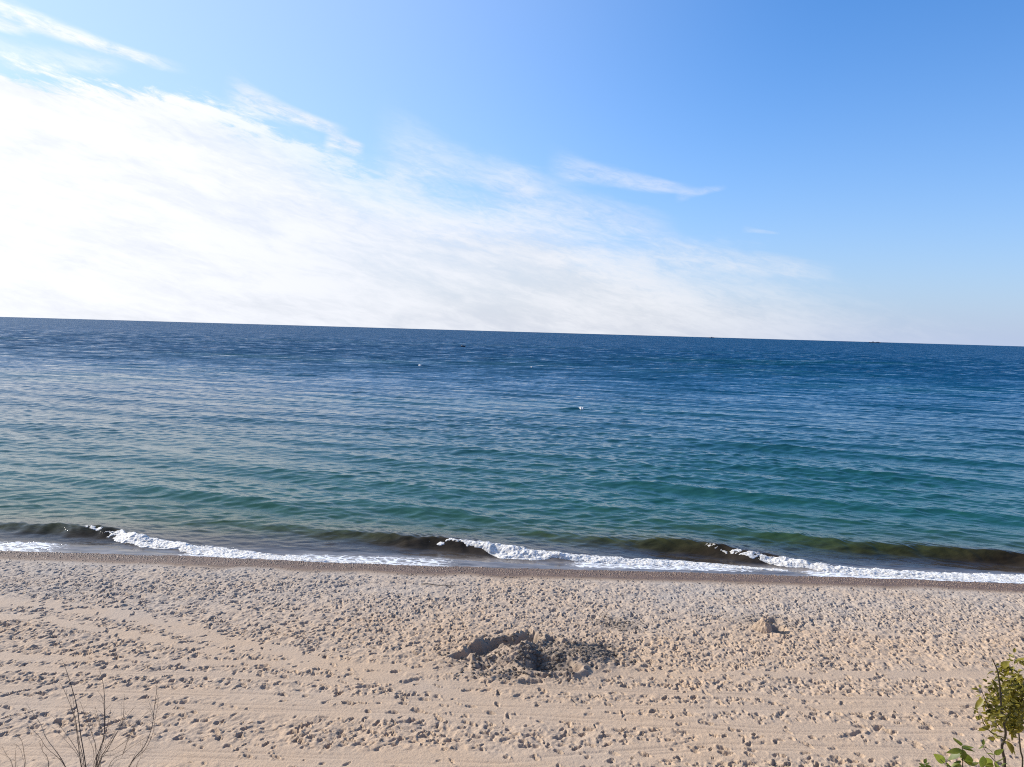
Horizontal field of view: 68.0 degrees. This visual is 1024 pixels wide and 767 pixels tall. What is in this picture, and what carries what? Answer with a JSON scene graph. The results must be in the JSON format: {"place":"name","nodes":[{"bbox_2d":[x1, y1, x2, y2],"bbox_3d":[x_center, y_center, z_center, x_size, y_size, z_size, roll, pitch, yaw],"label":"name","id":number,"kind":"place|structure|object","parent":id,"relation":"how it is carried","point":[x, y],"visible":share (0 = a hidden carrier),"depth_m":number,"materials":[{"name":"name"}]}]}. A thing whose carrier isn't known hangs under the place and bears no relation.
{"place":"outdoors","nodes":[
{"label":"outdoors","id":0,"kind":"place"},
{"bbox_2d":[0,317,1023,583],"bbox_3d":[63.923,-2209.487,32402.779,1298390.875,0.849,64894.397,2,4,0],"label":"sea","id":1,"kind":"structure","parent":0,"point":[356,443],"depth_m":66.29,"materials":[{"name":"liquid"}]},
{"bbox_2d":[86,525,384,563],"bbox_3d":[-12.834,7.300,33.296,15.330,0.630,1.653,3,4,14],"label":"breaker foam","id":2,"kind":"object","parent":1,"relation":"on","point":[139,540],"visible":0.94,"depth_m":33.30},
{"bbox_2d":[429,538,788,571],"bbox_3d":[4.046,7.704,33.712,15.967,0.656,1.470,2,4,6],"label":"breaker foam","id":3,"kind":"object","parent":1,"relation":"on","point":[502,551],"visible":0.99,"depth_m":33.61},
{"bbox_2d":[707,543,1023,582],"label":"breaker foam","id":4,"kind":"object","parent":1,"relation":"on","point":[783,561],"visible":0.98,"depth_m":32.95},
{"bbox_2d":[0,551,1023,766],"bbox_3d":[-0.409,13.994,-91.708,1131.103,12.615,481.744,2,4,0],"label":"beach","id":5,"kind":"structure","parent":0,"point":[290,680],"depth_m":21.68,"materials":[{"name":"beige sand"}]},
{"bbox_2d":[0,734,48,766],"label":"bare shrub","id":6,"kind":"object","parent":5,"relation":"on","point":[24,755],"visible":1,"depth_m":4.14,"materials":[{"name":"brown plant"}]},
{"bbox_2d":[26,660,160,766],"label":"bare shrub","id":7,"kind":"object","parent":5,"relation":"on","point":[97,760],"visible":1,"depth_m":4.15,"materials":[{"name":"brown plant"}]},
{"bbox_2d":[0,551,1023,626],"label":"shingle","id":8,"kind":"object","parent":5,"relation":"on","point":[464,568],"visible":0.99,"depth_m":31.58,"materials":[{"name":"gravel"}]},
{"bbox_2d":[487,643,537,670],"bbox_3d":[0.368,8.041,22.451,2.875,0.748,1.875,2,4,0],"label":"sand mound","id":9,"kind":"object","parent":5,"relation":"on","point":[510,655],"visible":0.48,"depth_m":22.12,"materials":[{"name":"beige sand"}]},
{"bbox_2d":[537,646,614,672],"bbox_3d":[2.015,8.140,22.555,2.750,0.402,2.125,2,4,0],"label":"sand mound","id":10,"kind":"object","parent":5,"relation":"on","point":[596,658],"visible":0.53,"depth_m":22.15,"materials":[{"name":"beige sand"}]},
{"bbox_2d":[438,614,807,682],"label":"sand clods","id":11,"kind":"object","parent":5,"relation":"on","point":[543,666],"visible":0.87,"depth_m":22.27,"materials":[{"name":"beige sand"}]},
{"bbox_2d":[752,614,771,633],"bbox_3d":[8.547,8.187,25.452,1.150,0.862,0.950,2,4,0],"label":"sand mound","id":12,"kind":"object","parent":5,"relation":"on","point":[762,625],"visible":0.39,"depth_m":25.27,"materials":[{"name":"beige sand"}]},
{"bbox_2d":[919,738,1007,766],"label":"broadleaf sprig","id":13,"kind":"object","parent":5,"relation":"on","point":[955,753],"visible":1,"depth_m":3.83,"materials":[{"name":"green plant"}]},
{"bbox_2d":[971,648,1023,766],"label":"leafy shrub","id":14,"kind":"object","parent":5,"relation":"on","point":[1010,702],"visible":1,"depth_m":4.01,"materials":[{"name":"green plant"}]},
{"bbox_2d":[0,0,1023,345],"label":"sky","id":15,"kind":"structure","parent":0,"point":[822,170],"materials":[{"name":"blue"}]},
{"bbox_2d":[245,576,868,662],"bbox_3d":[-2.164,7.867,26.198,28.418,0.543,6.299,2,4,10],"label":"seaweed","id":16,"kind":"object","parent":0,"point":[580,616],"visible":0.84,"depth_m":25.84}
]}

